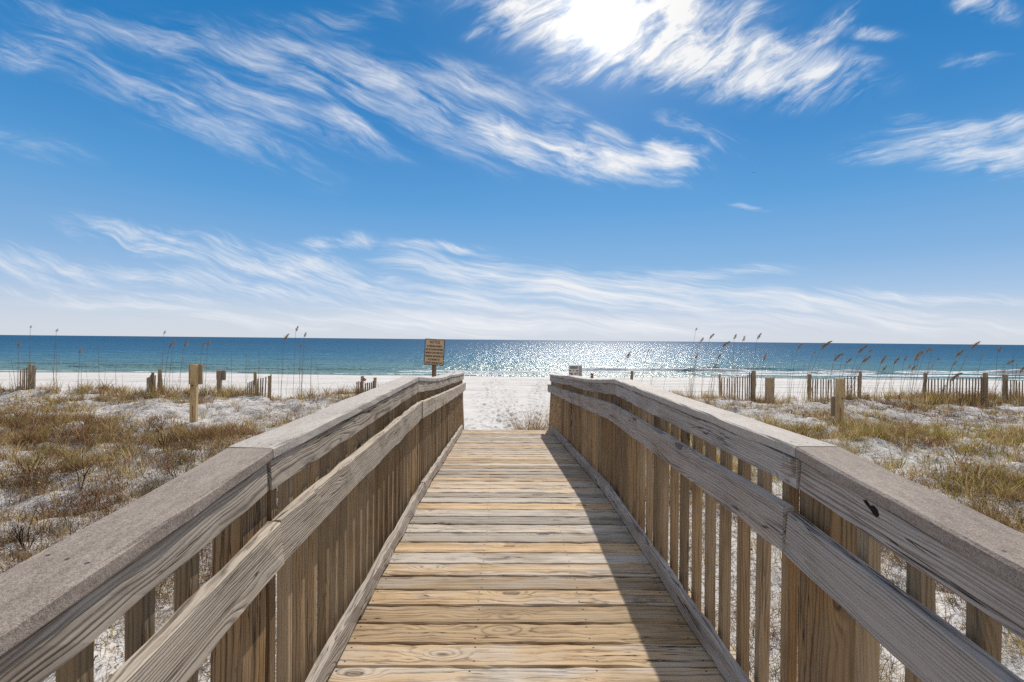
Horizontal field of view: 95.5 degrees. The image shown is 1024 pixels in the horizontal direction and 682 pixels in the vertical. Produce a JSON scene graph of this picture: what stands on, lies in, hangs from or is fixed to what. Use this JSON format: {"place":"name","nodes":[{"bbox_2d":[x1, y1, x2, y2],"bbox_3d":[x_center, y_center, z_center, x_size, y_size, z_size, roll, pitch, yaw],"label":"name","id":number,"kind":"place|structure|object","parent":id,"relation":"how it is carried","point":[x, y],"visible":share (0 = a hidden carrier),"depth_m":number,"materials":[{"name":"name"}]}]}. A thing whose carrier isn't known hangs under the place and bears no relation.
{"place":"outdoors","nodes":[
{"label":"outdoors","id":0,"kind":"place"},
{"bbox_2d":[0,372,1023,681],"bbox_3d":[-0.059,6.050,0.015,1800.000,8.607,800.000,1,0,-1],"label":"sand ground","id":1,"kind":"structure","parent":0,"point":[488,402],"depth_m":12.35,"materials":[{"name":"white sand"}]},
{"bbox_2d":[8,340,24,391],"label":"sea oats","id":2,"kind":"object","parent":1,"relation":"on","point":[18,342],"visible":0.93,"depth_m":15.09,"materials":[{"name":"brown plant"}]},
{"bbox_2d":[1,514,43,549],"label":"bare shrub","id":3,"kind":"object","parent":1,"relation":"on","point":[20,538],"visible":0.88,"depth_m":4.46,"materials":[{"name":"brown plant"}]},
{"bbox_2d":[21,325,31,389],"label":"sea oats","id":4,"kind":"object","parent":1,"relation":"on","point":[30,366],"visible":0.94,"depth_m":15.18,"materials":[{"name":"brown plant"}]},
{"bbox_2d":[20,364,36,389],"bbox_3d":[-16.176,1.351,15.555,0.464,1.148,0.118,1,0,-1],"label":"sand fence","id":5,"kind":"object","parent":1,"relation":"on","point":[33,374],"visible":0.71,"depth_m":15.52,"materials":[{"name":"wood"}]},
{"bbox_2d":[5,445,54,475],"bbox_3d":[-6.896,1.744,6.663,0.353,0.447,0.569,1,0,22],"label":"bare shrub","id":6,"kind":"object","parent":1,"relation":"on","point":[31,462],"visible":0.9,"depth_m":6.69,"materials":[{"name":"brown plant"}]},
{"bbox_2d":[47,330,60,393],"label":"sea oats","id":7,"kind":"object","parent":1,"relation":"on","point":[53,380],"visible":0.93,"depth_m":15.24,"materials":[{"name":"brown plant"}]},
{"bbox_2d":[66,347,122,395],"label":"sea oats","id":8,"kind":"object","parent":1,"relation":"on","point":[86,371],"visible":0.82,"depth_m":15.26,"materials":[{"name":"brown plant"}]},
{"bbox_2d":[66,445,131,490],"bbox_3d":[-5.477,1.669,6.138,0.726,0.656,0.358,0,0,-36],"label":"bare shrub","id":9,"kind":"object","parent":1,"relation":"on","point":[84,478],"visible":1,"depth_m":6.11,"materials":[{"name":"brown plant"}]},
{"bbox_2d":[146,369,162,391],"bbox_3d":[-11.962,1.479,15.620,0.540,1.079,0.122,1,0,-1],"label":"sand fence","id":10,"kind":"object","parent":1,"relation":"on","point":[151,379],"visible":0.58,"depth_m":15.57,"materials":[{"name":"wood"}]},
{"bbox_2d":[152,422,174,450],"bbox_3d":[-6.026,1.634,8.046,0.450,0.594,0.435,1,0,40],"label":"bare shrub","id":11,"kind":"object","parent":1,"relation":"on","point":[164,438],"visible":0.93,"depth_m":7.96,"materials":[{"name":"brown plant"}]},
{"bbox_2d":[156,331,188,393],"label":"sea oats","id":12,"kind":"object","parent":1,"relation":"on","point":[185,344],"visible":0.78,"depth_m":15.43,"materials":[{"name":"brown plant"}]},
{"bbox_2d":[165,458,189,478],"bbox_3d":[-4.684,1.843,6.613,0.588,0.480,0.406,1,0,-1],"label":"bare shrub","id":13,"kind":"object","parent":1,"relation":"on","point":[185,470],"visible":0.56,"depth_m":6.55,"materials":[{"name":"brown plant"}]},
{"bbox_2d":[189,364,202,421],"bbox_3d":[-7.584,1.391,11.092,0.325,1.677,0.116,1,0,-1],"label":"wooden post","id":14,"kind":"object","parent":1,"relation":"on","point":[195,375],"visible":0.86,"depth_m":11.05,"materials":[{"name":"brown wood"}]},
{"bbox_2d":[195,340,210,392],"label":"sea oats","id":15,"kind":"object","parent":1,"relation":"on","point":[206,363],"visible":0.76,"depth_m":15.67,"materials":[{"name":"brown plant"}]},
{"bbox_2d":[216,370,225,393],"bbox_3d":[-9.706,1.550,15.467,0.314,1.142,0.105,1,0,-1],"label":"sign back","id":16,"kind":"object","parent":1,"relation":"on","point":[220,375],"visible":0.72,"depth_m":15.42,"materials":[{"name":"brown wood"}]},
{"bbox_2d":[223,353,262,395],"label":"sea oats","id":17,"kind":"object","parent":1,"relation":"on","point":[246,379],"visible":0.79,"depth_m":15.36,"materials":[{"name":"brown plant"}]},
{"bbox_2d":[247,372,271,397],"bbox_3d":[-8.495,1.627,15.668,0.821,1.182,0.113,1,0,-1],"label":"sand fence","id":18,"kind":"object","parent":1,"relation":"on","point":[255,383],"visible":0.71,"depth_m":15.62,"materials":[{"name":"wood"}]},
{"bbox_2d":[277,334,288,399],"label":"sea oats","id":19,"kind":"object","parent":1,"relation":"on","point":[286,337],"visible":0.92,"depth_m":15.29,"materials":[{"name":"brown plant"}]},
{"bbox_2d":[283,326,318,399],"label":"sea oats","id":20,"kind":"object","parent":1,"relation":"on","point":[302,373],"visible":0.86,"depth_m":15.52,"materials":[{"name":"brown plant"}]},
{"bbox_2d":[356,376,376,393],"bbox_3d":[-4.731,1.613,15.127,0.634,0.946,0.118,1,0,-1],"label":"sand fence","id":21,"kind":"object","parent":1,"relation":"on","point":[372,386],"visible":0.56,"depth_m":15.07,"materials":[{"name":"wood"}]},
{"bbox_2d":[424,338,444,376],"bbox_3d":[-1.760,1.274,10.525,0.475,2.659,0.118,1,0,-1],"label":"notice sign","id":22,"kind":"object","parent":1,"relation":"on","point":[434,349],"visible":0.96,"depth_m":10.47,"materials":[{"name":"beige wood"}]},
{"bbox_2d":[0,372,1023,681],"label":"boardwalk","id":23,"kind":"structure","parent":1,"relation":"on","point":[412,530],"depth_m":1.85,"materials":[{"name":"brown wood"}]},
{"bbox_2d":[0,395,1023,681],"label":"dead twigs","id":24,"kind":"object","parent":1,"relation":"on","point":[668,535],"visible":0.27,"depth_m":8.53,"materials":[{"name":"brown plant"}]},
{"bbox_2d":[569,365,581,375],"bbox_3d":[1.465,1.614,10.868,0.308,2.096,0.101,1,0,-1],"label":"information sign","id":25,"kind":"object","parent":1,"relation":"on","point":[575,370],"visible":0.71,"depth_m":10.82,"materials":[{"name":"white"}]},
{"bbox_2d":[684,328,714,398],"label":"sea oats","id":26,"kind":"object","parent":1,"relation":"on","point":[693,378],"visible":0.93,"depth_m":15.91,"materials":[{"name":"brown plant"}]},
{"bbox_2d":[697,341,730,399],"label":"sea oats","id":27,"kind":"object","parent":1,"relation":"on","point":[711,393],"visible":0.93,"depth_m":15.55,"materials":[{"name":"brown plant"}]},
{"bbox_2d":[718,371,755,400],"bbox_3d":[8.061,1.835,16.722,0.165,1.615,1.482,0,0,-28],"label":"sand fence","id":28,"kind":"object","parent":1,"relation":"on","point":[752,385],"visible":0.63,"depth_m":16.45,"materials":[{"name":"wood"}]},
{"bbox_2d":[726,333,761,401],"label":"sea oats","id":29,"kind":"object","parent":1,"relation":"on","point":[759,336],"visible":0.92,"depth_m":15.98,"materials":[{"name":"brown plant"}]},
{"bbox_2d":[754,353,766,400],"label":"sea oats","id":30,"kind":"object","parent":1,"relation":"on","point":[761,377],"visible":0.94,"depth_m":15.82,"materials":[{"name":"brown plant"}]},
{"bbox_2d":[765,378,774,401],"bbox_3d":[8.606,1.736,15.535,0.280,1.017,0.110,1,0,-1],"label":"stub post","id":31,"kind":"object","parent":1,"relation":"on","point":[769,387],"visible":0.75,"depth_m":15.49,"materials":[{"name":"brown wood"}]},
{"bbox_2d":[786,343,802,403],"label":"sea oats","id":32,"kind":"object","parent":1,"relation":"on","point":[792,377],"visible":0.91,"depth_m":15.68,"materials":[{"name":"brown plant"}]},
{"bbox_2d":[797,341,832,403],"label":"sea oats","id":33,"kind":"object","parent":1,"relation":"on","point":[825,344],"visible":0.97,"depth_m":15.28,"materials":[{"name":"brown plant"}]},
{"bbox_2d":[807,371,861,401],"bbox_3d":[11.077,1.696,15.967,1.875,1.330,0.126,1,0,-1],"label":"sand fence","id":34,"kind":"object","parent":1,"relation":"on","point":[859,383],"visible":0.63,"depth_m":15.91,"materials":[{"name":"wood"}]},
{"bbox_2d":[818,353,852,401],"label":"sea oats","id":35,"kind":"object","parent":1,"relation":"on","point":[835,359],"visible":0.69,"depth_m":15.59,"materials":[{"name":"brown plant"}]},
{"bbox_2d":[831,379,844,422],"bbox_3d":[7.935,1.619,11.328,0.254,1.402,0.131,1,0,-1],"label":"wooden post","id":36,"kind":"object","parent":1,"relation":"on","point":[837,404],"visible":0.74,"depth_m":11.28,"materials":[{"name":"brown wood"}]},
{"bbox_2d":[844,345,883,399],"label":"sea oats","id":37,"kind":"object","parent":1,"relation":"on","point":[847,393],"visible":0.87,"depth_m":15.34,"materials":[{"name":"brown plant"}]},
{"bbox_2d":[869,356,886,399],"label":"sea oats","id":38,"kind":"object","parent":1,"relation":"on","point":[885,367],"visible":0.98,"depth_m":15.46,"materials":[{"name":"brown plant"}]},
{"bbox_2d":[886,356,910,402],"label":"sea oats","id":39,"kind":"object","parent":1,"relation":"on","point":[898,358],"visible":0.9,"depth_m":15.40,"materials":[{"name":"brown plant"}]},
{"bbox_2d":[898,347,940,404],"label":"sea oats","id":40,"kind":"object","parent":1,"relation":"on","point":[913,368],"visible":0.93,"depth_m":15.17,"materials":[{"name":"brown plant"}]},
{"bbox_2d":[936,372,962,409],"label":"sea oats","id":41,"kind":"object","parent":1,"relation":"on","point":[956,375],"visible":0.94,"depth_m":14.34,"materials":[{"name":"brown plant"}]},
{"bbox_2d":[922,373,987,406],"bbox_3d":[14.710,1.673,15.486,0.185,1.326,1.650,0,0,-33],"label":"sand fence","id":42,"kind":"object","parent":1,"relation":"on","point":[984,385],"visible":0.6,"depth_m":15.15,"materials":[{"name":"wood"}]},
{"bbox_2d":[937,341,980,405],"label":"sea oats","id":43,"kind":"object","parent":1,"relation":"on","point":[972,346],"visible":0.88,"depth_m":14.83,"materials":[{"name":"brown plant"}]},
{"bbox_2d":[940,439,979,464],"bbox_3d":[7.808,1.937,8.159,0.389,0.547,0.589,1,0,-23],"label":"bare shrub","id":44,"kind":"object","parent":1,"relation":"on","point":[958,455],"visible":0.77,"depth_m":8.14,"materials":[{"name":"brown plant"}]},
{"bbox_2d":[968,346,1014,408],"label":"sea oats","id":45,"kind":"object","parent":1,"relation":"on","point":[996,400],"visible":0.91,"depth_m":14.55,"materials":[{"name":"brown plant"}]},
{"bbox_2d":[1002,374,1022,405],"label":"sand fence","id":46,"kind":"object","parent":1,"relation":"on","point":[1004,386],"visible":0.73,"depth_m":14.86,"materials":[{"name":"wood"}]},
{"bbox_2d":[1003,364,1023,406],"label":"sea oats","id":47,"kind":"object","parent":1,"relation":"on","point":[1021,370],"visible":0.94,"depth_m":14.46,"materials":[{"name":"brown plant"}]},
{"bbox_2d":[0,335,1023,380],"bbox_3d":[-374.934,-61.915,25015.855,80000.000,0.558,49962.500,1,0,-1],"label":"sea water","id":48,"kind":"structure","parent":0,"point":[368,356],"depth_m":81.38,"materials":[{"name":"blue liquid"}]},
{"bbox_2d":[0,376,1023,681],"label":"dune grass","id":49,"kind":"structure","parent":0,"point":[864,428],"depth_m":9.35,"materials":[{"name":"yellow plant"}]},
{"bbox_2d":[0,0,1023,344],"label":"sky","id":50,"kind":"structure","parent":0,"point":[576,170],"materials":[{"name":"blue"}]}
]}

